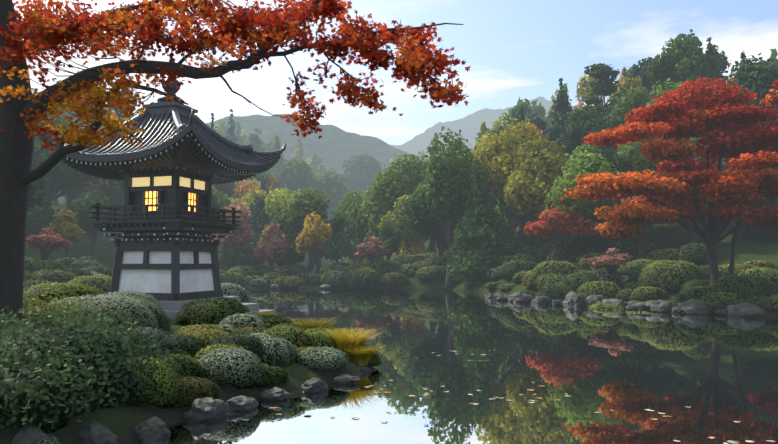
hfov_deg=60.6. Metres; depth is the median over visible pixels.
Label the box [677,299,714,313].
rock
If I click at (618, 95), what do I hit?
forest
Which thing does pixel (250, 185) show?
forest
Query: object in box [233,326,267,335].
cover
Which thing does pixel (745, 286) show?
shrub
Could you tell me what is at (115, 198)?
tree
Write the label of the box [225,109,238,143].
tree
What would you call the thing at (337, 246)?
tree
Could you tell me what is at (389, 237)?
tree
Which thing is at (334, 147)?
distant ridge
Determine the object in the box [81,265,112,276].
shrub
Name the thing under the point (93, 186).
forest
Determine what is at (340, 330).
grass clump
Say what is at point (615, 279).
shrub
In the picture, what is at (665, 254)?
shrub
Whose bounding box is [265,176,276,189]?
forest
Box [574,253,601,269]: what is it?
shrub
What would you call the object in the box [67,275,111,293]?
shrub
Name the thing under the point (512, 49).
sky
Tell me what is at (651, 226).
tree
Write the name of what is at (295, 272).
cover
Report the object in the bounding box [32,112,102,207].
tree
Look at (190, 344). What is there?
shrub
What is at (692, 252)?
shrub
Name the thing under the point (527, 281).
shrub
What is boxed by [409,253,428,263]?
cover corner
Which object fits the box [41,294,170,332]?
shrub
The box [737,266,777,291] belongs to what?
shrub
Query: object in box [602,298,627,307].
rock
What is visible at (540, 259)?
cover
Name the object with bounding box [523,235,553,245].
tree
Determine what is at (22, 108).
maple
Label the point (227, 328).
cover
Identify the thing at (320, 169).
forest
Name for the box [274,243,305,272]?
tree
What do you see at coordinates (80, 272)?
shrub
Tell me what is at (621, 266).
shrub
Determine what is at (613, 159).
tree
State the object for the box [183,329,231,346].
shrub
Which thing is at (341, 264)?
shrub
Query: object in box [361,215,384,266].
forest
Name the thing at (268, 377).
shrub
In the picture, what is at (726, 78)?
tree
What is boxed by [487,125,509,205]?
tree
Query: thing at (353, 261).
forest
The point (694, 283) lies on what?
shrub
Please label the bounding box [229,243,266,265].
tree
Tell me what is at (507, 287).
shrub
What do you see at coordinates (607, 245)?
cover
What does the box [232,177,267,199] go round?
forest
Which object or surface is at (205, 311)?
shrub
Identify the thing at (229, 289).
shrub
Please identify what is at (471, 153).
tree
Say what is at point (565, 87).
forest
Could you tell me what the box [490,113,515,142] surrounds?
forest
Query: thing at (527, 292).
shrub
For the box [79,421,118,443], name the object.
rock
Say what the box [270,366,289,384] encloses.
cover
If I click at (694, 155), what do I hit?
forest
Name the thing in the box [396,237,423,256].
forest
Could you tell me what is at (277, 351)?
shrub
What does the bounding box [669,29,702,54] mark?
forest
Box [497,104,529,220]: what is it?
tree
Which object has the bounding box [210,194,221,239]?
forest
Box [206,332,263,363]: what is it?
shrub
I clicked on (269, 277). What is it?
cover
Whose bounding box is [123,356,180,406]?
shrub
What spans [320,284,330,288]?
rock
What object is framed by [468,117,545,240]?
tree
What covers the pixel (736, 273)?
shrub
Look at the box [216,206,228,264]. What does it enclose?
forest
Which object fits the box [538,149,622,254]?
tree
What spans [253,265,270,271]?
cover
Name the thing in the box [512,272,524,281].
shrub
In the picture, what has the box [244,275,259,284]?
cover
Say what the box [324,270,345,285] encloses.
cover
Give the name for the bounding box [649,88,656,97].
forest
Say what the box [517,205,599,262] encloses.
tree
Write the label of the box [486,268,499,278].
shrub
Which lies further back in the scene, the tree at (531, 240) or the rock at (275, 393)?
the tree at (531, 240)
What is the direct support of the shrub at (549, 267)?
on the ground
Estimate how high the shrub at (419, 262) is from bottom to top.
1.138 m
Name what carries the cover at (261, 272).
on the ground
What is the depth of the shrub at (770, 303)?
30.77 m
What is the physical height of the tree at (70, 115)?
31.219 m
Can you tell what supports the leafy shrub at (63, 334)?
on the ground
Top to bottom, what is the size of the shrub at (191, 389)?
0.416 m
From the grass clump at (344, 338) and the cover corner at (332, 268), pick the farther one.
the cover corner at (332, 268)
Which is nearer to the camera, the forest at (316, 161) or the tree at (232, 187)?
the tree at (232, 187)
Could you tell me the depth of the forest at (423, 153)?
369.45 m
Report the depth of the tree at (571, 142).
69.26 m
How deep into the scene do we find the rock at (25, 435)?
8.61 m
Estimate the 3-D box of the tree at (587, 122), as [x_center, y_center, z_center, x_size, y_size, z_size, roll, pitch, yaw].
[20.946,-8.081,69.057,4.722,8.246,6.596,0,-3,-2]
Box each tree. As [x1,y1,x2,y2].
[25,227,71,260]
[26,203,42,224]
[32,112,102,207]
[47,209,85,256]
[56,81,117,128]
[69,189,114,257]
[77,77,130,218]
[78,107,116,130]
[211,113,233,197]
[212,202,254,265]
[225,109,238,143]
[226,182,235,194]
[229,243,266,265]
[247,174,271,198]
[253,220,287,271]
[273,158,315,193]
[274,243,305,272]
[294,212,331,273]
[313,169,356,229]
[319,230,357,263]
[336,188,364,239]
[337,154,386,203]
[353,236,389,262]
[368,153,429,208]
[375,221,401,259]
[377,195,433,251]
[414,126,491,288]
[440,231,458,250]
[453,146,486,189]
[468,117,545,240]
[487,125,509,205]
[488,194,501,209]
[493,206,514,238]
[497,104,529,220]
[498,201,536,220]
[503,135,573,252]
[508,219,526,229]
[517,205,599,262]
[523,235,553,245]
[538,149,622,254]
[543,78,571,153]
[553,145,631,220]
[556,111,603,157]
[566,105,616,154]
[575,64,609,106]
[584,63,620,115]
[586,220,658,246]
[587,248,632,274]
[603,86,658,131]
[603,195,667,257]
[612,137,682,175]
[623,56,654,93]
[646,34,712,89]
[647,221,666,231]
[670,202,720,243]
[699,37,724,96]
[705,76,731,98]
[715,158,777,240]
[719,53,777,122]
[737,50,772,125]
[737,93,777,242]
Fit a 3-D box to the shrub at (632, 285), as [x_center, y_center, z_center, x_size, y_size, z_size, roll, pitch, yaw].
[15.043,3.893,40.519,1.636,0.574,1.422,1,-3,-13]
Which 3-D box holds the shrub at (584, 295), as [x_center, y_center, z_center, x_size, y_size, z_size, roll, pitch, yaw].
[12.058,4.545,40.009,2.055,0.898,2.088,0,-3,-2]
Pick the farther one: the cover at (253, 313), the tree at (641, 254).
the tree at (641, 254)
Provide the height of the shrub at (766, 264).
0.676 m
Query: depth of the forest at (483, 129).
128.43 m
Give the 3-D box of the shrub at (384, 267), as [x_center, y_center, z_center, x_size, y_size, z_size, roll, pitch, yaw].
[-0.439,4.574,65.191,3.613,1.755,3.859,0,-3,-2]
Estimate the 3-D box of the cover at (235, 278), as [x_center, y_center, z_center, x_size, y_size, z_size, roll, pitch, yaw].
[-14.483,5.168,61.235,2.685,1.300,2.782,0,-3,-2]
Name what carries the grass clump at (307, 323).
on the ground
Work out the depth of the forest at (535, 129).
70.44 m
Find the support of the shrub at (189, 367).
on the ground
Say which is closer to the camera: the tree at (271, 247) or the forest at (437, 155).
the tree at (271, 247)
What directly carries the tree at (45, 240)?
on the ground
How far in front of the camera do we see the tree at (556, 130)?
75.49 m
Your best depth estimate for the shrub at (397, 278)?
60.83 m
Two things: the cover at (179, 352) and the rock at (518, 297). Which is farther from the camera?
the rock at (518, 297)
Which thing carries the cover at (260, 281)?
on the ground
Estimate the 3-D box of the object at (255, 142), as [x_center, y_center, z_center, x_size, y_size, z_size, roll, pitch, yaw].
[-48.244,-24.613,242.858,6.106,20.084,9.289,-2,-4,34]
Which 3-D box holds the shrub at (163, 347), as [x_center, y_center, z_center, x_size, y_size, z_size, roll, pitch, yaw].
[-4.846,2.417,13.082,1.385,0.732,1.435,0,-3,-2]
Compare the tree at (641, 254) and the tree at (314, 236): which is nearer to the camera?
the tree at (641, 254)
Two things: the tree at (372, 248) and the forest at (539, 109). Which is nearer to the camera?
the tree at (372, 248)
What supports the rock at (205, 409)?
on the ground
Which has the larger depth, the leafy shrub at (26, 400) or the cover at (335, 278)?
the cover at (335, 278)
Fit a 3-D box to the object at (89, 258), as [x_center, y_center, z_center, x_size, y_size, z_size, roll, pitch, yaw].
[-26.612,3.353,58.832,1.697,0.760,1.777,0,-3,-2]
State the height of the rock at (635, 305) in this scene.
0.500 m
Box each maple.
[0,0,469,329]
[557,76,777,286]
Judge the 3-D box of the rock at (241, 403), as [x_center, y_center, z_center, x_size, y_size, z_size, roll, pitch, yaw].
[-2.557,3.138,11.544,0.570,0.243,0.556,-1,-3,10]
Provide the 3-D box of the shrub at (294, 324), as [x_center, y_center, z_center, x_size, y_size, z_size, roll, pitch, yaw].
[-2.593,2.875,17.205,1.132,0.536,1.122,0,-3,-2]
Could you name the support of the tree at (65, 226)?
on the ground
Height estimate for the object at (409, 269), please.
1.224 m
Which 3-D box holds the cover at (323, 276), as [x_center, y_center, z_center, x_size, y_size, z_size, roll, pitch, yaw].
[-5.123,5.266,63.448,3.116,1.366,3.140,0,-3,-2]
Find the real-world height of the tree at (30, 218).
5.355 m
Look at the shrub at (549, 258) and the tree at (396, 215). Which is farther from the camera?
the tree at (396, 215)
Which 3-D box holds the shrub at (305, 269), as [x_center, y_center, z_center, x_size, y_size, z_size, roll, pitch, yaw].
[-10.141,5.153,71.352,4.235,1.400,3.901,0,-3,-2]
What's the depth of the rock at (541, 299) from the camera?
40.31 m
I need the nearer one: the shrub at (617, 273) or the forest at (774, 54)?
the shrub at (617, 273)
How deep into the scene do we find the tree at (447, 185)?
59.17 m
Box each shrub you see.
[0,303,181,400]
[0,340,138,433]
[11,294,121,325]
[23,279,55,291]
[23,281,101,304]
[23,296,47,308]
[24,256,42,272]
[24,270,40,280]
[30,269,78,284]
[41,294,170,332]
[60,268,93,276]
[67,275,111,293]
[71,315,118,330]
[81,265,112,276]
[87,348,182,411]
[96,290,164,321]
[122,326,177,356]
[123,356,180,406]
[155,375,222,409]
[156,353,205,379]
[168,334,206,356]
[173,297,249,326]
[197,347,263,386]
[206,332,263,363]
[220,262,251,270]
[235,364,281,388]
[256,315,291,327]
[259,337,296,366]
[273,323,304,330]
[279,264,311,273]
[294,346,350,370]
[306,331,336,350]
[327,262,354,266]
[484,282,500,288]
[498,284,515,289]
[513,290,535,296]
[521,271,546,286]
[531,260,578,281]
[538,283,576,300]
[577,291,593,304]
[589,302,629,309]
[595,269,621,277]
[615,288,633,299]
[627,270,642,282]
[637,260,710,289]
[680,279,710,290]
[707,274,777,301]
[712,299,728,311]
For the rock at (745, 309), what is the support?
on the ground
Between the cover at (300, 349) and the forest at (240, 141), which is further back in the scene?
the forest at (240, 141)
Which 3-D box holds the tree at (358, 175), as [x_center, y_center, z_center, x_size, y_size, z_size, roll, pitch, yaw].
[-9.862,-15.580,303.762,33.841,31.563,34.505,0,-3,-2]
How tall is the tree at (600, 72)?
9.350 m
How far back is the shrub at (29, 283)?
24.95 m
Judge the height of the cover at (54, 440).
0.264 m
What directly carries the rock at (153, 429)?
on the ground
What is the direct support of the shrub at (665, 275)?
on the ground
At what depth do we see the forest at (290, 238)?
74.20 m
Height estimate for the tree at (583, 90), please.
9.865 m
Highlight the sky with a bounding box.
[13,0,777,144]
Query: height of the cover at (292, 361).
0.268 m
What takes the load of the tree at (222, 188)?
on the ground
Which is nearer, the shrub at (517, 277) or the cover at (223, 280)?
the shrub at (517, 277)
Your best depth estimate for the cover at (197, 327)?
15.07 m
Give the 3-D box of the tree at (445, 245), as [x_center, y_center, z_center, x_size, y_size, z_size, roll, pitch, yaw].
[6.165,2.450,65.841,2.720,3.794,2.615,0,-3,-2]
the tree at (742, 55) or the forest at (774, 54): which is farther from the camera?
the forest at (774, 54)
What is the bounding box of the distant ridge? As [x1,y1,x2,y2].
[206,114,420,173]
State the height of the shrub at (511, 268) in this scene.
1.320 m
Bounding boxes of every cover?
[36,418,68,433]
[36,434,62,443]
[157,348,193,358]
[172,324,225,336]
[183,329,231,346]
[193,344,242,359]
[215,324,236,335]
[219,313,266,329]
[220,272,245,284]
[220,277,229,284]
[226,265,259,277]
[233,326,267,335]
[242,332,274,341]
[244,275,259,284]
[245,311,262,317]
[249,277,267,284]
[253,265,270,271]
[258,269,274,275]
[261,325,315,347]
[263,273,282,284]
[270,276,304,285]
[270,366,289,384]
[279,357,295,366]
[283,269,303,275]
[296,346,315,355]
[304,273,322,284]
[304,326,334,333]
[320,270,340,283]
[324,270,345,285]
[344,349,381,366]
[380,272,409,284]
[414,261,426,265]
[423,253,436,258]
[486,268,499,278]
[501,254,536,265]
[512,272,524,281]
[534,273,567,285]
[536,253,546,261]
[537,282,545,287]
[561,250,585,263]
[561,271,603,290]
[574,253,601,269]
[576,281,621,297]
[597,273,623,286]
[602,242,611,250]
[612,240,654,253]
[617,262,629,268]
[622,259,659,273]
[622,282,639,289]
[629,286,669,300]
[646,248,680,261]
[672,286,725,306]
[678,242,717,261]
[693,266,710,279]
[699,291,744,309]
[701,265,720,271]
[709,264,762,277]
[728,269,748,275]
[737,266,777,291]
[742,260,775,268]
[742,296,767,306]
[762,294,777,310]
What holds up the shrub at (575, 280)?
on the ground
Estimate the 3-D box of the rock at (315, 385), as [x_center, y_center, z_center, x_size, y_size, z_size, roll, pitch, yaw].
[-1.486,3.207,13.127,0.490,0.286,0.650,-2,-4,31]
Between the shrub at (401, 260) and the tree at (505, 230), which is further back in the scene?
the shrub at (401, 260)
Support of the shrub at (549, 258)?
on the ground
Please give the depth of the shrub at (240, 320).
16.47 m
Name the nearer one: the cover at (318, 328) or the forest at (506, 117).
the cover at (318, 328)
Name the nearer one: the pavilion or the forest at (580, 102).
the pavilion
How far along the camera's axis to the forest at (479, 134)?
178.08 m
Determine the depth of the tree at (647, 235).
47.58 m
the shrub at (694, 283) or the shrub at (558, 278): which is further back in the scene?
the shrub at (558, 278)
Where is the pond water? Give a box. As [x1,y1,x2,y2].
[119,289,777,443]
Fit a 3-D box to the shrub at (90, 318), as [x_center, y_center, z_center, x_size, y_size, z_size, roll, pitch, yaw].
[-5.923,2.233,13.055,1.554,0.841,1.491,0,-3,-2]
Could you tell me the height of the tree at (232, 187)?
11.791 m
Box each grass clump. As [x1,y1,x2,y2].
[251,310,285,316]
[291,316,349,329]
[307,326,392,351]
[327,328,354,333]
[338,344,387,365]
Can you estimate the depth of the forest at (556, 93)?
245.53 m
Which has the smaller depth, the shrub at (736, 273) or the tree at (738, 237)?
the shrub at (736, 273)
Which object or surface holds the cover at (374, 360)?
on the ground
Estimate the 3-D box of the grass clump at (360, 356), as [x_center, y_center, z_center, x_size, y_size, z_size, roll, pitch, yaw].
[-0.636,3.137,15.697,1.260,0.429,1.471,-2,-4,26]
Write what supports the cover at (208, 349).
on the ground
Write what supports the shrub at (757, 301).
on the ground
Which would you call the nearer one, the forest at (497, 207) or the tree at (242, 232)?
the forest at (497, 207)
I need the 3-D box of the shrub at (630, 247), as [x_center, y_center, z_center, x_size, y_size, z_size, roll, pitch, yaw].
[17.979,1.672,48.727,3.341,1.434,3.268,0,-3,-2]
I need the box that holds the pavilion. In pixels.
[36,51,285,319]
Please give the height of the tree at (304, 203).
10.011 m
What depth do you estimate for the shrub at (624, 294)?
37.83 m
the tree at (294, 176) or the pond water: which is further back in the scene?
the tree at (294, 176)
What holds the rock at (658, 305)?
in the pond water
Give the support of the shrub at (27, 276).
on the ground
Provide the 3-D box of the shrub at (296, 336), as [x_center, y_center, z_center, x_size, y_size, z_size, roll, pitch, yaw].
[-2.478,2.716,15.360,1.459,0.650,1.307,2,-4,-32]
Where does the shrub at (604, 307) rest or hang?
on the ground
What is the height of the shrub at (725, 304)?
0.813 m
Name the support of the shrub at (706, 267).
on the ground
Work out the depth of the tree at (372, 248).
65.14 m
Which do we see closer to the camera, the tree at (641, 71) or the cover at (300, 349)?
the cover at (300, 349)
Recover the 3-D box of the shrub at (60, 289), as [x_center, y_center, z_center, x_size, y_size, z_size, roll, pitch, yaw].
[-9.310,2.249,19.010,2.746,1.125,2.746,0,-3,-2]
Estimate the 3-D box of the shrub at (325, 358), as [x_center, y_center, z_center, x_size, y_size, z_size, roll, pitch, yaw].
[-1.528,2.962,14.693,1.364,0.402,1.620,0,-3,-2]
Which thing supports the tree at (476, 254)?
on the ground
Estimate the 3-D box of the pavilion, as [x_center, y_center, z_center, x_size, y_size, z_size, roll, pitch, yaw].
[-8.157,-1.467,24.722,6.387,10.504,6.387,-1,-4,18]
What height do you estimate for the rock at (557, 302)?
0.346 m
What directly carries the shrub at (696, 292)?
on the ground
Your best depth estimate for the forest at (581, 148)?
60.65 m
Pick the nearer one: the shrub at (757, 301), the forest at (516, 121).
the shrub at (757, 301)
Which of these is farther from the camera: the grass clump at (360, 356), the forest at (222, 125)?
the forest at (222, 125)
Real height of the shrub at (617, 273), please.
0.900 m
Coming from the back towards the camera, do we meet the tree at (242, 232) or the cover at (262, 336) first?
the tree at (242, 232)
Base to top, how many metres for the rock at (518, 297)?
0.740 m
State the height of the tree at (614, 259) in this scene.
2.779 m
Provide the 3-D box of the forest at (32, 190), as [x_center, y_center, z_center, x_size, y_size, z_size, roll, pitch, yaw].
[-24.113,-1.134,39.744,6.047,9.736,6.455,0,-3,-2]
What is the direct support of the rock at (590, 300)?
in the pond water
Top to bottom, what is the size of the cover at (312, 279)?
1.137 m
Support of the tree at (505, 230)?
on the ground
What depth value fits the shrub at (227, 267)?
68.28 m
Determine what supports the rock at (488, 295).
in the pond water
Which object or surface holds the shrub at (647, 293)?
on the ground
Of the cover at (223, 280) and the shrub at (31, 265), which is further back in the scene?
the cover at (223, 280)
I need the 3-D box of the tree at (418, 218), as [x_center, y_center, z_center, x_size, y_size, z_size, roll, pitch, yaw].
[4.331,0.127,64.232,7.229,9.730,6.321,2,-4,-29]
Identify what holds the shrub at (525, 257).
on the ground
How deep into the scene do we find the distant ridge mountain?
1581.46 m
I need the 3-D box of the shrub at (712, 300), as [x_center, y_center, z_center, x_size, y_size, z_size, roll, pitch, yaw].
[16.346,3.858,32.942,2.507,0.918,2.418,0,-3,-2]
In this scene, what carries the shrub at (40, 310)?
on the ground
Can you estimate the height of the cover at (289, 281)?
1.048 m
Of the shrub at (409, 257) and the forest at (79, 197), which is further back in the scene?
the forest at (79, 197)
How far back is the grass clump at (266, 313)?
21.88 m
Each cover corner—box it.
[321,265,344,273]
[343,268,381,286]
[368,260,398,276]
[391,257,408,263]
[396,252,416,258]
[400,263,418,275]
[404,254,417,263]
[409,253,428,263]
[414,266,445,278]
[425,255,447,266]
[428,265,446,276]
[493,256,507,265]
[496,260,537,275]
[537,245,568,258]
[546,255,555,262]
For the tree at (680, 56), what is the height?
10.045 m
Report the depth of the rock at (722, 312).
31.52 m
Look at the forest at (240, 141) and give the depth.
318.41 m
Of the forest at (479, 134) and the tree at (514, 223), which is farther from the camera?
the forest at (479, 134)
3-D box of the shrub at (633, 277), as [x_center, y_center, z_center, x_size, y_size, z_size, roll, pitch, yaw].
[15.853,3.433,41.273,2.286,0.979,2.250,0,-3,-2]
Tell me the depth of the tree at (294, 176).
201.46 m
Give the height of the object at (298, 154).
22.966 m
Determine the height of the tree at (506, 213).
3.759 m
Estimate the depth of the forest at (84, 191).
84.45 m
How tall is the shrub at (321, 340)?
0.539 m
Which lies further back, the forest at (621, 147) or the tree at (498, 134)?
the tree at (498, 134)
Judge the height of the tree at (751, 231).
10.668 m
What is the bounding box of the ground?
[0,113,777,443]
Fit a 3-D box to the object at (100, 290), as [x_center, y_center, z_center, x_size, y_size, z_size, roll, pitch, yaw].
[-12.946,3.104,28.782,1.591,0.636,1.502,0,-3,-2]
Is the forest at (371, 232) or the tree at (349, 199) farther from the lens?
the tree at (349, 199)
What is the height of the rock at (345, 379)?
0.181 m
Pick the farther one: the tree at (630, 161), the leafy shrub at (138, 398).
the tree at (630, 161)
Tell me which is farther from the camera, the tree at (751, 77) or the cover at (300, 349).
the tree at (751, 77)
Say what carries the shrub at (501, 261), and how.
on the ground
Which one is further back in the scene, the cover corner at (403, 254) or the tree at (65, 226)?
the cover corner at (403, 254)
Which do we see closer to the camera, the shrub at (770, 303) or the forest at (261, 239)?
the shrub at (770, 303)
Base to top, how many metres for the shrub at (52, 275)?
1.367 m
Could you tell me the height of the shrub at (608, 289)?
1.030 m
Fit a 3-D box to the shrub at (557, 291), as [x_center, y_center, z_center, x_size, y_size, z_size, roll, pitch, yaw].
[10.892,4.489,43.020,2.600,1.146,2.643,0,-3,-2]
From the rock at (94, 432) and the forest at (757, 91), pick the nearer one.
the rock at (94, 432)
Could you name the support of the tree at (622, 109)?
on the ground
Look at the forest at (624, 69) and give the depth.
101.55 m
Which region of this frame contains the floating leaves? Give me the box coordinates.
[270,350,775,443]
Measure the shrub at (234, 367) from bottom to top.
0.601 m
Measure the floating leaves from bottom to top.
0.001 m
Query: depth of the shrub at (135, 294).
18.35 m
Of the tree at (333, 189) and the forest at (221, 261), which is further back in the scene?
the tree at (333, 189)
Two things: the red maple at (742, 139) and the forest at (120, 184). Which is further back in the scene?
the forest at (120, 184)
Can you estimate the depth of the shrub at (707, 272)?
39.01 m
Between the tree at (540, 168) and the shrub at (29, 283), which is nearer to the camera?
the shrub at (29, 283)
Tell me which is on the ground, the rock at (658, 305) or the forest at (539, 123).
the forest at (539, 123)
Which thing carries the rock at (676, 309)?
in the pond water
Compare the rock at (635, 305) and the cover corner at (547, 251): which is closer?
the rock at (635, 305)
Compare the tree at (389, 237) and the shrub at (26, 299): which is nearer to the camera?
the shrub at (26, 299)
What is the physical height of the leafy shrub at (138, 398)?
0.841 m
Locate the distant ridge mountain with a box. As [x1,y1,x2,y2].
[391,97,583,158]
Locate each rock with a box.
[11,425,50,443]
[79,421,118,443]
[133,416,170,441]
[182,397,227,421]
[226,395,258,410]
[261,387,289,399]
[271,283,280,288]
[301,377,328,392]
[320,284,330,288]
[333,374,359,384]
[359,366,370,371]
[485,293,493,297]
[492,292,509,300]
[508,291,532,302]
[530,296,550,303]
[552,300,562,304]
[562,290,584,306]
[585,295,607,306]
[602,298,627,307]
[625,301,646,309]
[644,300,671,311]
[672,307,685,312]
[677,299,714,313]
[715,309,727,314]
[726,302,764,316]
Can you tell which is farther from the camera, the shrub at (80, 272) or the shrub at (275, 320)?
the shrub at (80, 272)
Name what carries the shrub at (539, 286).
on the ground
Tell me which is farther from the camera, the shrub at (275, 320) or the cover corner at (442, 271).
the cover corner at (442, 271)
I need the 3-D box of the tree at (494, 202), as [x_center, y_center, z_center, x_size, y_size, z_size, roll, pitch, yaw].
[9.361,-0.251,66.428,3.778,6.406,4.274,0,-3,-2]
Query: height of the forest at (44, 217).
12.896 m
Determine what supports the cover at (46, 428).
on the ground
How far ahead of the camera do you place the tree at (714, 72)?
71.18 m
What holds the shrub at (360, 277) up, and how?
on the ground
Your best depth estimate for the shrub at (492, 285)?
51.38 m
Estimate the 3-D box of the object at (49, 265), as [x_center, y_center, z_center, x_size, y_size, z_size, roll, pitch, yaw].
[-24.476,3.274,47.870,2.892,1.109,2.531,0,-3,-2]
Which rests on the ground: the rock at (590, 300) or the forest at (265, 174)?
the forest at (265, 174)
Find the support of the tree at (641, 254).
on the ground
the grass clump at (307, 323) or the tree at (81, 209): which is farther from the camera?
the tree at (81, 209)
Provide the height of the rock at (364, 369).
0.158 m
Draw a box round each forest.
[25,142,59,236]
[27,163,49,211]
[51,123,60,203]
[65,131,102,213]
[66,186,87,203]
[76,130,97,202]
[105,108,139,201]
[210,119,227,135]
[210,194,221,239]
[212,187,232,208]
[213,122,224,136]
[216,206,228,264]
[218,203,240,267]
[228,180,263,205]
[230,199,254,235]
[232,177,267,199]
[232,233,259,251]
[235,122,243,144]
[241,130,249,144]
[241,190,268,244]
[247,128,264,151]
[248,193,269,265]
[253,170,278,193]
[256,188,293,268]
[257,227,270,265]
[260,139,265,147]
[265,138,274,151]
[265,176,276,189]
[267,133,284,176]
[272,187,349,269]
[280,230,298,245]
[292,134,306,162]
[310,152,323,171]
[313,163,327,178]
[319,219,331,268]
[328,167,336,177]
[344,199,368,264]
[346,238,364,265]
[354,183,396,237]
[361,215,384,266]
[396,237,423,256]
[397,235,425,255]
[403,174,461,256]
[417,150,425,161]
[425,154,438,161]
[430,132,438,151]
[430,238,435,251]
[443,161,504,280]
[475,121,488,154]
[475,127,490,141]
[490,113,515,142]
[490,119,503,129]
[494,205,507,224]
[499,119,542,145]
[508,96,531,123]
[509,120,547,149]
[510,112,548,137]
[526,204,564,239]
[528,99,545,117]
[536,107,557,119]
[548,89,572,109]
[551,83,574,124]
[566,143,598,162]
[575,99,585,111]
[602,86,631,121]
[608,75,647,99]
[617,67,627,88]
[617,121,644,155]
[646,78,682,128]
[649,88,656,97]
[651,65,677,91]
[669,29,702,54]
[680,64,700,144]
[681,135,724,172]
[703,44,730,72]
[748,59,777,122]
[770,49,777,66]
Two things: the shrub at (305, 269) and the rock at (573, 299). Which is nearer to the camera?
the rock at (573, 299)
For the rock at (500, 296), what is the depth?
43.30 m
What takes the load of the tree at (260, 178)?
on the ground
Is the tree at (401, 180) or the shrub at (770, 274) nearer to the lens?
the shrub at (770, 274)
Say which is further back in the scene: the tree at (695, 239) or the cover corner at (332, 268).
the cover corner at (332, 268)
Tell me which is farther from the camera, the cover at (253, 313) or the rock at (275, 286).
the rock at (275, 286)
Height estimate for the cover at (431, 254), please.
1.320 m
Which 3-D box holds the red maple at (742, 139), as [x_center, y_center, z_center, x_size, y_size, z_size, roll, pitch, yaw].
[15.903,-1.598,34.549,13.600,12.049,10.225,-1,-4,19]

